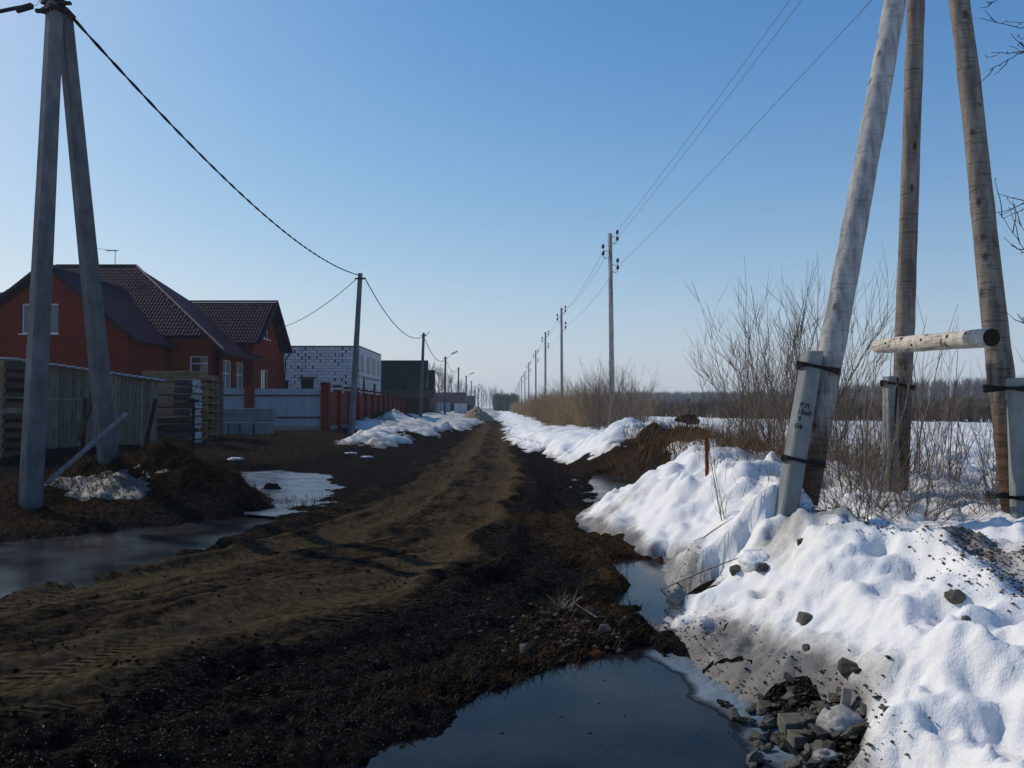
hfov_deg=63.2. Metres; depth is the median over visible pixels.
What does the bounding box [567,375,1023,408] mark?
forest
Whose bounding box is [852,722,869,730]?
slate stone
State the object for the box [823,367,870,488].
bare sapling
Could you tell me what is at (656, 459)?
twiggy bush
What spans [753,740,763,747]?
slate stone
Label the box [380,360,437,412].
green roof house
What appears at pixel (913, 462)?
twiggy bush
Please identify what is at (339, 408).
brick pillar
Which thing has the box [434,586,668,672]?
gravel
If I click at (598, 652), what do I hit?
brick chip
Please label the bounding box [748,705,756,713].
slate stone
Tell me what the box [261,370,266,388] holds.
window
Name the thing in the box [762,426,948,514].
twiggy bush
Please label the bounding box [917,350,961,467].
bare sapling
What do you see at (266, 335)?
window
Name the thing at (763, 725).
slate stone
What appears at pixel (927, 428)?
bare sapling
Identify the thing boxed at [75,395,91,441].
leaning board
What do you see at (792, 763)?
slate stone
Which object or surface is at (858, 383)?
bare shrub
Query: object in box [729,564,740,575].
stone
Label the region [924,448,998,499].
twiggy bush
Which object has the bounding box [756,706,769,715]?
slate stone
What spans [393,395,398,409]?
brick pillar
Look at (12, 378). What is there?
wooden crate
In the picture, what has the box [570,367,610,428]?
bare shrub
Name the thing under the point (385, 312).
cable
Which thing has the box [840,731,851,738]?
slate stone
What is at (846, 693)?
brick chip
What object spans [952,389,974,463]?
bare sapling
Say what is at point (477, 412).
sand heap
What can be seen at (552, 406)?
willow shrub
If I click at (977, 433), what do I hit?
bare sapling
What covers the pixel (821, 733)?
slate stone
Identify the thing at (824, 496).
twiggy bush
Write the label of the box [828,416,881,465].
twiggy bush
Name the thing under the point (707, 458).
marker stake
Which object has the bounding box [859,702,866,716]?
slate stone
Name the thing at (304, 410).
sheet fence
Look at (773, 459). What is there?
thin grass
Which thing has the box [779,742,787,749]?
slate stone
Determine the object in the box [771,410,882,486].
twiggy bush
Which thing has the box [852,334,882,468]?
bare sapling
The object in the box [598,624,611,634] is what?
stone
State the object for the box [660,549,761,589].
dead branch
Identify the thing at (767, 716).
slate stone
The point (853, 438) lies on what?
twiggy bush
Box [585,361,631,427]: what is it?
bare shrub
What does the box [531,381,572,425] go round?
willow shrub
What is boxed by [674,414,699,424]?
earth heap
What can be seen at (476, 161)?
sky
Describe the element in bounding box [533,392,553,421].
willow shrub
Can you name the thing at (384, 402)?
brick pillar
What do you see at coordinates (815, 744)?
slate stone
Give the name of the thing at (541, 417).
willow shrub
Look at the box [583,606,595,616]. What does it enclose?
stone
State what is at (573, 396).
willow shrub
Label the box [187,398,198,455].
thin post
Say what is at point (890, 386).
concrete stub
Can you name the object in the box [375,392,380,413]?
brick pillar
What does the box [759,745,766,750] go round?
slate stone
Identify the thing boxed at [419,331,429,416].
concrete pole
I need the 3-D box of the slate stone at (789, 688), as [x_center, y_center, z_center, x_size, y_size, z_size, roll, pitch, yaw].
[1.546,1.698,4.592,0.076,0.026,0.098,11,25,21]
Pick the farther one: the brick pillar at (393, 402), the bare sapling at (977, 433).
the brick pillar at (393, 402)
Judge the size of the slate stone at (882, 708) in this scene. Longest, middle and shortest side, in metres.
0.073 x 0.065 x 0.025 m
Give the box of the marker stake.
[704,437,709,476]
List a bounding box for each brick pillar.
[243,382,255,407]
[320,382,331,430]
[332,385,342,427]
[343,387,350,424]
[356,388,361,419]
[361,390,368,417]
[368,391,375,418]
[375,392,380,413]
[379,392,385,411]
[384,393,390,411]
[390,394,394,408]
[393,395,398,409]
[397,395,401,411]
[402,396,405,412]
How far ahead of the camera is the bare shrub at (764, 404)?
15.54 m
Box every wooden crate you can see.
[0,360,25,408]
[0,412,22,457]
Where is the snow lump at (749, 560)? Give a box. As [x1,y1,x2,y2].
[737,548,768,572]
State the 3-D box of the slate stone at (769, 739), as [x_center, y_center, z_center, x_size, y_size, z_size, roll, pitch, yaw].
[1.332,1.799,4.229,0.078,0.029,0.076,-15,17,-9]
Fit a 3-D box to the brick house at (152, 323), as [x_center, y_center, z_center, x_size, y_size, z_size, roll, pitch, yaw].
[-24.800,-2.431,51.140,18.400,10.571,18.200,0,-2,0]
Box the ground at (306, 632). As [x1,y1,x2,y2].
[0,408,860,767]
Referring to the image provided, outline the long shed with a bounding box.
[431,392,465,411]
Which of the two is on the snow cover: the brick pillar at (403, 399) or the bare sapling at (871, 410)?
the bare sapling at (871, 410)
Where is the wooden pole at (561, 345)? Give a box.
[556,306,566,403]
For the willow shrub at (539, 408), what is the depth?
63.96 m
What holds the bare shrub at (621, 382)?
on the snow cover
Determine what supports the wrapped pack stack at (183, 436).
on the ground at (306, 632)
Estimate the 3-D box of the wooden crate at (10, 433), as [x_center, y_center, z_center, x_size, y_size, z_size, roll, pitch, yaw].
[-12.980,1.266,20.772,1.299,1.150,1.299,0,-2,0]
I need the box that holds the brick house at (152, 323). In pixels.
[0,264,292,388]
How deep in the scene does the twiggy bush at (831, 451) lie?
10.19 m
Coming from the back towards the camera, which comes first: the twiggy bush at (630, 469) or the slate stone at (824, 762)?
the twiggy bush at (630, 469)
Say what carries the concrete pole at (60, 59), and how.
on the ground at (306, 632)
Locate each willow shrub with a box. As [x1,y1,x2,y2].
[516,399,528,416]
[521,388,539,419]
[521,395,541,417]
[524,376,584,425]
[528,391,548,419]
[530,389,557,425]
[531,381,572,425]
[531,394,553,422]
[533,391,551,422]
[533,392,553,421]
[537,388,572,424]
[551,372,606,424]
[551,388,573,425]
[554,389,579,424]
[558,381,605,426]
[561,377,616,426]
[562,371,605,426]
[565,379,615,419]
[567,386,596,426]
[569,379,623,425]
[599,374,657,419]
[623,383,652,418]
[624,381,668,422]
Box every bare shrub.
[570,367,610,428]
[574,348,630,429]
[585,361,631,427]
[586,365,655,422]
[597,370,659,419]
[598,363,659,422]
[617,380,657,422]
[683,259,825,454]
[689,325,779,450]
[693,294,826,453]
[718,352,793,446]
[726,245,896,453]
[730,340,789,449]
[740,258,897,458]
[766,286,894,445]
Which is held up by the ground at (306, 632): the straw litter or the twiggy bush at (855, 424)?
the straw litter
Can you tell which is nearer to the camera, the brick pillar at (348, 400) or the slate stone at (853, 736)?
the slate stone at (853, 736)
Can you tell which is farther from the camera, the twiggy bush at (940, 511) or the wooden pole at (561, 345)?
the wooden pole at (561, 345)
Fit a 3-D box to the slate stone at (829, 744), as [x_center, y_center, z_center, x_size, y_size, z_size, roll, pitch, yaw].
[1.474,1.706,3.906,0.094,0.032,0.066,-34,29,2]
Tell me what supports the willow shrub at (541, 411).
on the snow cover
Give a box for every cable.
[73,18,359,275]
[278,279,355,328]
[364,277,423,338]
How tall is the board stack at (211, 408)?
2.623 m
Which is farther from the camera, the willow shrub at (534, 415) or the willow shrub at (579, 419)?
the willow shrub at (534, 415)
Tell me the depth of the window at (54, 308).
42.85 m
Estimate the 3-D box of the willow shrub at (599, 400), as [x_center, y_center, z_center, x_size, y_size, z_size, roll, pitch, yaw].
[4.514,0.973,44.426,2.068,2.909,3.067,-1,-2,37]
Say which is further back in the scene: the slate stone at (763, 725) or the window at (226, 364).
the window at (226, 364)
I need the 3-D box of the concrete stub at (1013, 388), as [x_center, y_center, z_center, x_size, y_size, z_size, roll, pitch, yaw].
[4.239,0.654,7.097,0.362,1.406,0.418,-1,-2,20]
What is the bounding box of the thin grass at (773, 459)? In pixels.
[688,436,999,521]
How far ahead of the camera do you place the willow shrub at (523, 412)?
99.19 m
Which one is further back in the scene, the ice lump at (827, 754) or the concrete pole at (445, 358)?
the concrete pole at (445, 358)
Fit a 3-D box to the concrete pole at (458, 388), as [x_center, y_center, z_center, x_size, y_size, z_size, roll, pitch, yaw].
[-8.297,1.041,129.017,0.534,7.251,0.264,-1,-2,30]
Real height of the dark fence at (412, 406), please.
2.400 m
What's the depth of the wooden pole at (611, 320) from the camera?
38.03 m
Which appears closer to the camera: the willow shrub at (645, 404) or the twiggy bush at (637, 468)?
the twiggy bush at (637, 468)
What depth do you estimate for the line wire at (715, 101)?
19.56 m
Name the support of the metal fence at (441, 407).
on the ground at (306, 632)
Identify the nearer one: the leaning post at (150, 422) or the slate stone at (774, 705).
the slate stone at (774, 705)
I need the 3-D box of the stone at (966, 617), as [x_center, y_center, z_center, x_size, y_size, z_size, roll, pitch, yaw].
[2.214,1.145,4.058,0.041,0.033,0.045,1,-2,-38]
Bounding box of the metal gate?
[454,403,466,413]
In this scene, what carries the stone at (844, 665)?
on the ground at (306, 632)
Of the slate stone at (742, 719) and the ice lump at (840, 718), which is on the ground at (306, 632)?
the ice lump at (840, 718)
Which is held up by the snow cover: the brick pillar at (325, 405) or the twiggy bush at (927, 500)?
the twiggy bush at (927, 500)
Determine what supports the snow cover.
on the ground at (306, 632)
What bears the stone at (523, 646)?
on the ground at (306, 632)
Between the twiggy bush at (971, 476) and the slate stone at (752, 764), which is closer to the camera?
the slate stone at (752, 764)
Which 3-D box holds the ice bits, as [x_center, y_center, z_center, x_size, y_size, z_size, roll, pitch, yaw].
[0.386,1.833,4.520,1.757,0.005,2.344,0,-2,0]
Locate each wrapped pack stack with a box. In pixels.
[157,417,201,442]
[173,379,202,414]
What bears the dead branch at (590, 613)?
on the ground at (306, 632)
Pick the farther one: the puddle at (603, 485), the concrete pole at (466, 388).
the concrete pole at (466, 388)
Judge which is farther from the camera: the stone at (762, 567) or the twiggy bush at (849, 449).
the twiggy bush at (849, 449)
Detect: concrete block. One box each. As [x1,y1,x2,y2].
[223,408,275,421]
[223,422,234,433]
[228,422,245,434]
[241,422,258,435]
[254,422,273,434]
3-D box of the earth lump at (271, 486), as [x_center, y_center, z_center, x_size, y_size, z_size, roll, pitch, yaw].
[-4.981,2.190,17.272,0.406,0.277,0.343,-7,-13,31]
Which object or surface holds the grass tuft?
on the ground at (306, 632)
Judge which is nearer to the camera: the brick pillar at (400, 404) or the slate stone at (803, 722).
the slate stone at (803, 722)
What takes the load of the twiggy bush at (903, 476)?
on the snow cover
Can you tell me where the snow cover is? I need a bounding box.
[45,408,1023,767]
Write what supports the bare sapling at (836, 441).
on the snow cover
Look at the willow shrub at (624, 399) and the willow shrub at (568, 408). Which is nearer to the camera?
the willow shrub at (624, 399)
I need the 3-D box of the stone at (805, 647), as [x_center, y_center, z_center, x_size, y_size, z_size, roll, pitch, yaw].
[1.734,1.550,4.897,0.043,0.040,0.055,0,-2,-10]
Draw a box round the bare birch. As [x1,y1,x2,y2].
[963,0,1023,323]
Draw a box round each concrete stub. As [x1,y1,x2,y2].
[774,351,840,516]
[880,376,915,492]
[982,378,1023,518]
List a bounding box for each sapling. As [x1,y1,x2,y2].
[695,423,732,520]
[771,396,788,457]
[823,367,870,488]
[828,345,873,490]
[830,375,880,456]
[837,335,913,468]
[846,412,890,519]
[847,369,881,485]
[849,358,909,500]
[850,382,882,448]
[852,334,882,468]
[854,305,964,474]
[862,295,937,501]
[866,380,919,497]
[872,330,976,479]
[876,370,943,472]
[909,351,945,472]
[910,405,949,464]
[912,349,975,480]
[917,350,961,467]
[918,369,958,465]
[927,393,960,472]
[938,369,993,464]
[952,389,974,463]
[960,386,993,475]
[967,409,997,498]
[973,347,1023,423]
[975,398,993,464]
[984,415,997,480]
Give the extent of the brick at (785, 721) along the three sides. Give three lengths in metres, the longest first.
0.170 x 0.110 x 0.065 m
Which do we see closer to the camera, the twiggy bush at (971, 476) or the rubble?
the rubble
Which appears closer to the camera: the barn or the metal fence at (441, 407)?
the metal fence at (441, 407)
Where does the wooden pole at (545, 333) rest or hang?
on the ground at (306, 632)
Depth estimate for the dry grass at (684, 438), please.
20.00 m
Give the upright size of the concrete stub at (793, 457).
1.596 m
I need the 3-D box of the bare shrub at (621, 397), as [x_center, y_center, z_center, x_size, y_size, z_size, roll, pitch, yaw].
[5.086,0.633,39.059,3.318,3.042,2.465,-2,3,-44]
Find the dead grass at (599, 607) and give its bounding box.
[500,466,665,672]
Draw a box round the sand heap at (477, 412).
[462,406,494,420]
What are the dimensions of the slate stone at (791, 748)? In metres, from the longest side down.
0.120 x 0.074 x 0.040 m
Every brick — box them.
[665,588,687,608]
[777,713,802,734]
[787,729,810,748]
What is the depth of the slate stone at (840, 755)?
3.82 m
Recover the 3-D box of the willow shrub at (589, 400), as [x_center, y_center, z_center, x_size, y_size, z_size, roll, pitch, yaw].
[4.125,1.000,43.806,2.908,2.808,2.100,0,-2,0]
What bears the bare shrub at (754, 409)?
on the snow cover
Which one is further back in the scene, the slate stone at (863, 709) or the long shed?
the long shed
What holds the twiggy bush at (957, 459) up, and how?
on the snow cover
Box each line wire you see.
[617,0,789,230]
[618,0,871,265]
[621,0,801,232]
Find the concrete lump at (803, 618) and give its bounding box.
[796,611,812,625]
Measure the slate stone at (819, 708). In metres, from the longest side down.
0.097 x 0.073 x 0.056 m
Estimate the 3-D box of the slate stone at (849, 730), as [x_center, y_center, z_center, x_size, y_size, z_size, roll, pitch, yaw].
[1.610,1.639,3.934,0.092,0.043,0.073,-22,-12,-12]
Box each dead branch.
[576,604,614,631]
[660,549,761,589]
[688,518,731,549]
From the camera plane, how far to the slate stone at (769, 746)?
4.12 m
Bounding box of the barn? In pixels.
[467,396,475,410]
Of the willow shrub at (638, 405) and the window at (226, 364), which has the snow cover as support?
the willow shrub at (638, 405)
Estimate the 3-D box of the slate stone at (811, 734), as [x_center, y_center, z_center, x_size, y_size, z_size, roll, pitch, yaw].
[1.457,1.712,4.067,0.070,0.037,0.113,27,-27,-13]
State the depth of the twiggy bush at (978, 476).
8.30 m
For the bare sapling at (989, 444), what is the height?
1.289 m
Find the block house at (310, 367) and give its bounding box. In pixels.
[284,346,380,411]
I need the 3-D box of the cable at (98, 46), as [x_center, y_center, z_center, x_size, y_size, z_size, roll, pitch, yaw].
[-7.043,-5.089,26.155,0.056,0.827,26.005,0,-2,0]
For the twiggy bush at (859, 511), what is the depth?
7.61 m
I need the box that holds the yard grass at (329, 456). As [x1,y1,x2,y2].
[119,432,403,463]
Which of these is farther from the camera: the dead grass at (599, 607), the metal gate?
the metal gate
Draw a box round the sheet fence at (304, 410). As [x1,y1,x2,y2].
[223,388,320,429]
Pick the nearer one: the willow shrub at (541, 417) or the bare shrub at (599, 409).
the bare shrub at (599, 409)
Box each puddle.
[0,515,278,597]
[241,470,343,517]
[323,646,769,767]
[568,474,637,501]
[612,559,670,625]
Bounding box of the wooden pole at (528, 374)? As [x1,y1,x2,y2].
[526,361,530,399]
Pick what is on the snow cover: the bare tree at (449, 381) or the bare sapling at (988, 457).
the bare sapling at (988, 457)
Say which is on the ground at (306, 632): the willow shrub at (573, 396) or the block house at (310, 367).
the block house at (310, 367)
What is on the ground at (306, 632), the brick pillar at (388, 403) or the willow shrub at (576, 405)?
the brick pillar at (388, 403)
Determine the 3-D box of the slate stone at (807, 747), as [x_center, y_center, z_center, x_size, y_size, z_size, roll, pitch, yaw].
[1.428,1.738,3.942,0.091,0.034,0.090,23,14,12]
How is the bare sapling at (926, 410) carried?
on the snow cover
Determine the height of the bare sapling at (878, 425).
1.564 m
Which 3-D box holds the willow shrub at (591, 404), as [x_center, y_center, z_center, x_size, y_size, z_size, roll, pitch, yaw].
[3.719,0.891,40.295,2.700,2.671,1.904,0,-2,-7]
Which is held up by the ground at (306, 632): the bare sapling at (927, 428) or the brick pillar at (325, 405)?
the brick pillar at (325, 405)
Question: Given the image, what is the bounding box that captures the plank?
[44,412,127,485]
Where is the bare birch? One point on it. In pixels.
(1013, 204)
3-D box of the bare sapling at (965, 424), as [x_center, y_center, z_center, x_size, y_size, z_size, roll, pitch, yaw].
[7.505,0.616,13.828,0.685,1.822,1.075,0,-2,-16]
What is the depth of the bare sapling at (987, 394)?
9.04 m
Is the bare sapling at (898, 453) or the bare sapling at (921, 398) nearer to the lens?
the bare sapling at (898, 453)
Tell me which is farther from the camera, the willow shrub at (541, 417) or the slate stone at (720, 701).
the willow shrub at (541, 417)
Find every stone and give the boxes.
[519,643,530,650]
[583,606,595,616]
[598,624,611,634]
[716,698,729,705]
[728,707,739,719]
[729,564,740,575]
[737,716,749,723]
[746,750,762,762]
[746,762,756,767]
[747,730,757,739]
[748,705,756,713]
[750,733,766,741]
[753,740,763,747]
[755,562,768,571]
[756,702,761,712]
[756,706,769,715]
[758,721,770,729]
[759,700,772,707]
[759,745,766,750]
[761,732,771,737]
[762,712,772,720]
[763,717,776,727]
[766,743,773,750]
[767,732,779,742]
[771,703,781,707]
[772,736,780,746]
[779,738,800,754]
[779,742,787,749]
[782,691,795,700]
[783,672,794,683]
[785,759,799,767]
[786,686,794,691]
[790,699,798,704]
[797,538,802,545]
[798,719,811,727]
[798,729,816,738]
[798,763,805,767]
[802,644,809,650]
[803,706,815,714]
[803,715,817,721]
[803,751,810,757]
[804,740,822,752]
[804,743,812,754]
[805,757,820,767]
[807,722,814,729]
[812,724,827,740]
[816,704,830,713]
[820,740,835,749]
[820,758,828,765]
[828,693,840,701]
[831,731,842,738]
[835,752,845,757]
[837,657,858,677]
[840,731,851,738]
[846,724,858,734]
[848,734,858,738]
[850,666,860,672]
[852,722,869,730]
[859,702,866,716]
[878,706,889,710]
[944,589,965,603]
[961,615,971,620]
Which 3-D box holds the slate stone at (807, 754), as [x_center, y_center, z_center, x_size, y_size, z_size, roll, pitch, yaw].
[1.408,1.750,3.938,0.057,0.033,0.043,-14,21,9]
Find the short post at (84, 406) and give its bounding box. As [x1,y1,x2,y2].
[79,398,87,460]
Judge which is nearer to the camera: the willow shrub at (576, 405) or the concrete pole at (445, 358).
the willow shrub at (576, 405)
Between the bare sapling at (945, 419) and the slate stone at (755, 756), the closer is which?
the slate stone at (755, 756)
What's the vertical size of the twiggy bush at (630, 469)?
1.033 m
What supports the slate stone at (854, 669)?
on the snow cover
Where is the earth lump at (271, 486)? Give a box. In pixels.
[263,483,280,489]
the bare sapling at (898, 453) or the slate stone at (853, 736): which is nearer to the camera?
the slate stone at (853, 736)
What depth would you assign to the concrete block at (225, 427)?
35.72 m
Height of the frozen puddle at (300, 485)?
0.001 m
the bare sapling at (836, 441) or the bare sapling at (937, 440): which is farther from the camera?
the bare sapling at (937, 440)
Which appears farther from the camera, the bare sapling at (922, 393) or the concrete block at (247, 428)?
the concrete block at (247, 428)
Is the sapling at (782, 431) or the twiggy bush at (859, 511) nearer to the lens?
the twiggy bush at (859, 511)
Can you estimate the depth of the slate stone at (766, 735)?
4.22 m
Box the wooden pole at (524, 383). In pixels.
[523,370,526,402]
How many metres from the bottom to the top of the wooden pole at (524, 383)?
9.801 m
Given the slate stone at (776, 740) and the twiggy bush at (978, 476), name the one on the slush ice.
the slate stone at (776, 740)
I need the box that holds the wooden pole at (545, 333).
[542,331,548,394]
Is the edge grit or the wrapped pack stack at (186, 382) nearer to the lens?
the edge grit
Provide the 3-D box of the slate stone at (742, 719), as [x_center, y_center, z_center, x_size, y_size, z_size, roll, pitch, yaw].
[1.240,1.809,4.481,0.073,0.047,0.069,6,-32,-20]
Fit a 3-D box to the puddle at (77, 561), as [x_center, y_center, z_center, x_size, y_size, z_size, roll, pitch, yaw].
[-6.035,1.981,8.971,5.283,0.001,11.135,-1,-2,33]
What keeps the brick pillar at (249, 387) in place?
on the ground at (306, 632)
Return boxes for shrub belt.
[605,392,991,421]
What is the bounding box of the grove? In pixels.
[491,392,519,410]
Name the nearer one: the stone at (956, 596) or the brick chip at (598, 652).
the stone at (956, 596)
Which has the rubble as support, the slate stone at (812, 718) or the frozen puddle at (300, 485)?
the slate stone at (812, 718)
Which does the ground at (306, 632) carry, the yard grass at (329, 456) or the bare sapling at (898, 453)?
the yard grass at (329, 456)
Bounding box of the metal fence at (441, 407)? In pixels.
[436,402,450,411]
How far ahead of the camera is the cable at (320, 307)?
45.30 m
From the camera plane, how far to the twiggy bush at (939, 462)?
10.23 m
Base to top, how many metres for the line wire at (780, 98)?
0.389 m
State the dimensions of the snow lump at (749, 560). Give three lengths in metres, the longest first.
0.314 x 0.263 x 0.193 m
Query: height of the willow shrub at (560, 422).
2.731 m
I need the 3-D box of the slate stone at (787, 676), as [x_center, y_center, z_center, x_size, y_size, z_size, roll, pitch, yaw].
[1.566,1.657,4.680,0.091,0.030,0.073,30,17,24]
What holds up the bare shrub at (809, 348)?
on the snow cover
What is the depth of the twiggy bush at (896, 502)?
7.64 m
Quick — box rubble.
[721,649,908,767]
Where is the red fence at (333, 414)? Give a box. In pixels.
[330,392,402,429]
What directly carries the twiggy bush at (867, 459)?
on the snow cover
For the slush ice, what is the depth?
4.86 m
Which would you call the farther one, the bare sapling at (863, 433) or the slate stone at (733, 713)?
the bare sapling at (863, 433)
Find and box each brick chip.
[592,649,602,656]
[840,687,851,707]
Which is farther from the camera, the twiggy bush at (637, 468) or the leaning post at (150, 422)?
the leaning post at (150, 422)
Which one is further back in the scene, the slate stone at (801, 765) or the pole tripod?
the pole tripod
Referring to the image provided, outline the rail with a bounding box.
[0,397,81,399]
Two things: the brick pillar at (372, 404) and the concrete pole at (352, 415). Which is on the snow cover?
the concrete pole at (352, 415)
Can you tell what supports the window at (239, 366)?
in the brick house at (152, 323)
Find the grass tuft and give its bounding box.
[550,588,580,610]
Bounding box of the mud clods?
[0,441,847,767]
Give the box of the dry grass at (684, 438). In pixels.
[618,407,974,473]
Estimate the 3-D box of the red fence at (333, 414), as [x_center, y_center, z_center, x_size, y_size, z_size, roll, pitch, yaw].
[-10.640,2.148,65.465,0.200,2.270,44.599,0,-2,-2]
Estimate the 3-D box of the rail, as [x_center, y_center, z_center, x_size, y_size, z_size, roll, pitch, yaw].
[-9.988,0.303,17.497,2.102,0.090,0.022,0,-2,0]
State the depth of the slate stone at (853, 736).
3.89 m
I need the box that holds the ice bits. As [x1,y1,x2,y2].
[415,669,771,762]
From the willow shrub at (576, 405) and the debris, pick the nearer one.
the debris
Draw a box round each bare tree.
[435,360,443,391]
[446,371,451,391]
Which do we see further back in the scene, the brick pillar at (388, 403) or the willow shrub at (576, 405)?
the brick pillar at (388, 403)
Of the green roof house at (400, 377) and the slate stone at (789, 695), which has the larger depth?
the green roof house at (400, 377)
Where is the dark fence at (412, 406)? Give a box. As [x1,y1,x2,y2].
[403,398,425,414]
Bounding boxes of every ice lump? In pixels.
[812,748,838,761]
[816,704,863,737]
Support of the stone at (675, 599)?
on the snow cover
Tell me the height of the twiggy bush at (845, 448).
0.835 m
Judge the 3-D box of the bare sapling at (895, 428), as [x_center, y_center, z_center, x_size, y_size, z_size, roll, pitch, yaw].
[3.770,0.193,8.239,0.564,2.176,0.814,0,-2,-17]
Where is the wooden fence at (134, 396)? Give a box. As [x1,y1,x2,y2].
[0,357,167,448]
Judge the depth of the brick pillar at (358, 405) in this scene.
54.04 m
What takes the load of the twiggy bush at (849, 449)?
on the snow cover
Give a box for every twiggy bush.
[605,449,651,480]
[624,414,669,438]
[627,454,660,483]
[629,443,678,469]
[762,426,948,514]
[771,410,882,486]
[784,449,886,509]
[807,455,1020,524]
[819,424,953,520]
[819,463,945,510]
[825,420,931,498]
[826,412,881,472]
[826,413,943,485]
[826,424,856,474]
[826,426,871,463]
[827,416,917,489]
[828,371,916,481]
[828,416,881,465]
[829,380,933,484]
[845,448,998,520]
[863,444,977,478]
[872,416,971,520]
[874,394,996,493]
[923,426,997,506]
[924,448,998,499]
[930,414,1000,514]
[952,478,994,506]
[956,443,997,493]
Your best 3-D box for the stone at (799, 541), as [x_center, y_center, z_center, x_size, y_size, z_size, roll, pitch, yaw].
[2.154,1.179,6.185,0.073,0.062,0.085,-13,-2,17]
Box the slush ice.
[642,646,797,767]
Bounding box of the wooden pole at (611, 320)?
[602,230,618,424]
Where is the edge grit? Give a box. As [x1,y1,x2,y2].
[659,537,930,767]
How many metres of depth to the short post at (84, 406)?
17.45 m
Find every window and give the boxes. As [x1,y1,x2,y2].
[18,304,58,334]
[190,356,207,370]
[223,360,230,387]
[236,362,242,387]
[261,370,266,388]
[264,330,270,340]
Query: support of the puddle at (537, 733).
on the ground at (306, 632)
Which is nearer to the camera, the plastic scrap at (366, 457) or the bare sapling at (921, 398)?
the bare sapling at (921, 398)
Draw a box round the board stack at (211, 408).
[142,371,223,439]
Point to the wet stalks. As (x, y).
(519, 679)
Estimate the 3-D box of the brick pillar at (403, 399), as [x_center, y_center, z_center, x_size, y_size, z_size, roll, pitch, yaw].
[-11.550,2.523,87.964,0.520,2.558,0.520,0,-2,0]
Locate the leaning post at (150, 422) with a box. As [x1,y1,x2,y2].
[143,398,157,447]
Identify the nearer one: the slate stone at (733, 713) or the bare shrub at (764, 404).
the slate stone at (733, 713)
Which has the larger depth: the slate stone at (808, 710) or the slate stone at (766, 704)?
the slate stone at (766, 704)
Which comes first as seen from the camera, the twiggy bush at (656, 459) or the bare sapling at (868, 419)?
the bare sapling at (868, 419)
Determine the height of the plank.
1.166 m
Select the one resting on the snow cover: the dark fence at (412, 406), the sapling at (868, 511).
the sapling at (868, 511)
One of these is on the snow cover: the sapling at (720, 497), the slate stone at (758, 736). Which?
the sapling at (720, 497)
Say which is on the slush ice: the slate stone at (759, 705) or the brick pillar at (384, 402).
the slate stone at (759, 705)
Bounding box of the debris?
[767,486,1023,611]
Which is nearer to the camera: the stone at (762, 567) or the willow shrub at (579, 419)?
the stone at (762, 567)
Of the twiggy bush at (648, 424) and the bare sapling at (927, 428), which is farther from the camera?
the twiggy bush at (648, 424)
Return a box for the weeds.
[0,435,234,557]
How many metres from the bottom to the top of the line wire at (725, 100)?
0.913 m
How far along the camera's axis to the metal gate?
127.93 m
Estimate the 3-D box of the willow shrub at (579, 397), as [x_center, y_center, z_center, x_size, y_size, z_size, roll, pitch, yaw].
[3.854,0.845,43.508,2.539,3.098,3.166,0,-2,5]
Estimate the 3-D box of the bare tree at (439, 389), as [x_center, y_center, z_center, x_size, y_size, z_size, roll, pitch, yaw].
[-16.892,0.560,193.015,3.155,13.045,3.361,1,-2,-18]
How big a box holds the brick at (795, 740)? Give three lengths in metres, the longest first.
0.145 x 0.090 x 0.060 m
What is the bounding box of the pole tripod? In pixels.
[802,0,1015,513]
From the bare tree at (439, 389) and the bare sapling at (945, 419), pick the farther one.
the bare tree at (439, 389)
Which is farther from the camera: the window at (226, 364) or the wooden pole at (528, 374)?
the wooden pole at (528, 374)
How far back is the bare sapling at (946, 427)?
11.75 m
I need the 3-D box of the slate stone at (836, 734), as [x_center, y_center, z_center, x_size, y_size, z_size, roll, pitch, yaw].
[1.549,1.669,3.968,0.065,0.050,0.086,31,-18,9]
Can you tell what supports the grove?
on the ground at (306, 632)
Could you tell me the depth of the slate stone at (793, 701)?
4.44 m
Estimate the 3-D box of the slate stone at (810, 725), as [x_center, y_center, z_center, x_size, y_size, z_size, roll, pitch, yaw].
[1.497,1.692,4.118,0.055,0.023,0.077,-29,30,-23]
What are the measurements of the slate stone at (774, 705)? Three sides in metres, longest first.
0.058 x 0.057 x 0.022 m
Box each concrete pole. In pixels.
[0,0,118,509]
[348,273,365,436]
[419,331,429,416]
[443,351,457,413]
[457,367,458,402]
[465,372,473,402]
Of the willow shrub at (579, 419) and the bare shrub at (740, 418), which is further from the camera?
the willow shrub at (579, 419)
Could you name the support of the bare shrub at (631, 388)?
on the snow cover
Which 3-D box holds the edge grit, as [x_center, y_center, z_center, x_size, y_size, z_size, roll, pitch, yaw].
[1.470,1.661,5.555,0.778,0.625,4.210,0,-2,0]
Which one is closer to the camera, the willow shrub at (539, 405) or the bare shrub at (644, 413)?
the bare shrub at (644, 413)
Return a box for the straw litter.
[0,433,440,519]
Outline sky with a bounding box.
[0,0,1023,407]
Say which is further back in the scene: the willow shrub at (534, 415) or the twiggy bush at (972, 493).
the willow shrub at (534, 415)
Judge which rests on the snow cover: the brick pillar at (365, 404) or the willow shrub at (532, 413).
the willow shrub at (532, 413)
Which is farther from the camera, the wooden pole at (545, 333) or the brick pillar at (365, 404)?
the wooden pole at (545, 333)
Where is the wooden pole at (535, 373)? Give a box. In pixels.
[533,350,538,395]
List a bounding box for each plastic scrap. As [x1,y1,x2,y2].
[227,457,243,460]
[359,456,373,458]
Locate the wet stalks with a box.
[184,607,667,758]
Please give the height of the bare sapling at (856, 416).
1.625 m
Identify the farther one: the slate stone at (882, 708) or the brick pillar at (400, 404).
the brick pillar at (400, 404)
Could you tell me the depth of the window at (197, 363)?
47.60 m
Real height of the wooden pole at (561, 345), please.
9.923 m

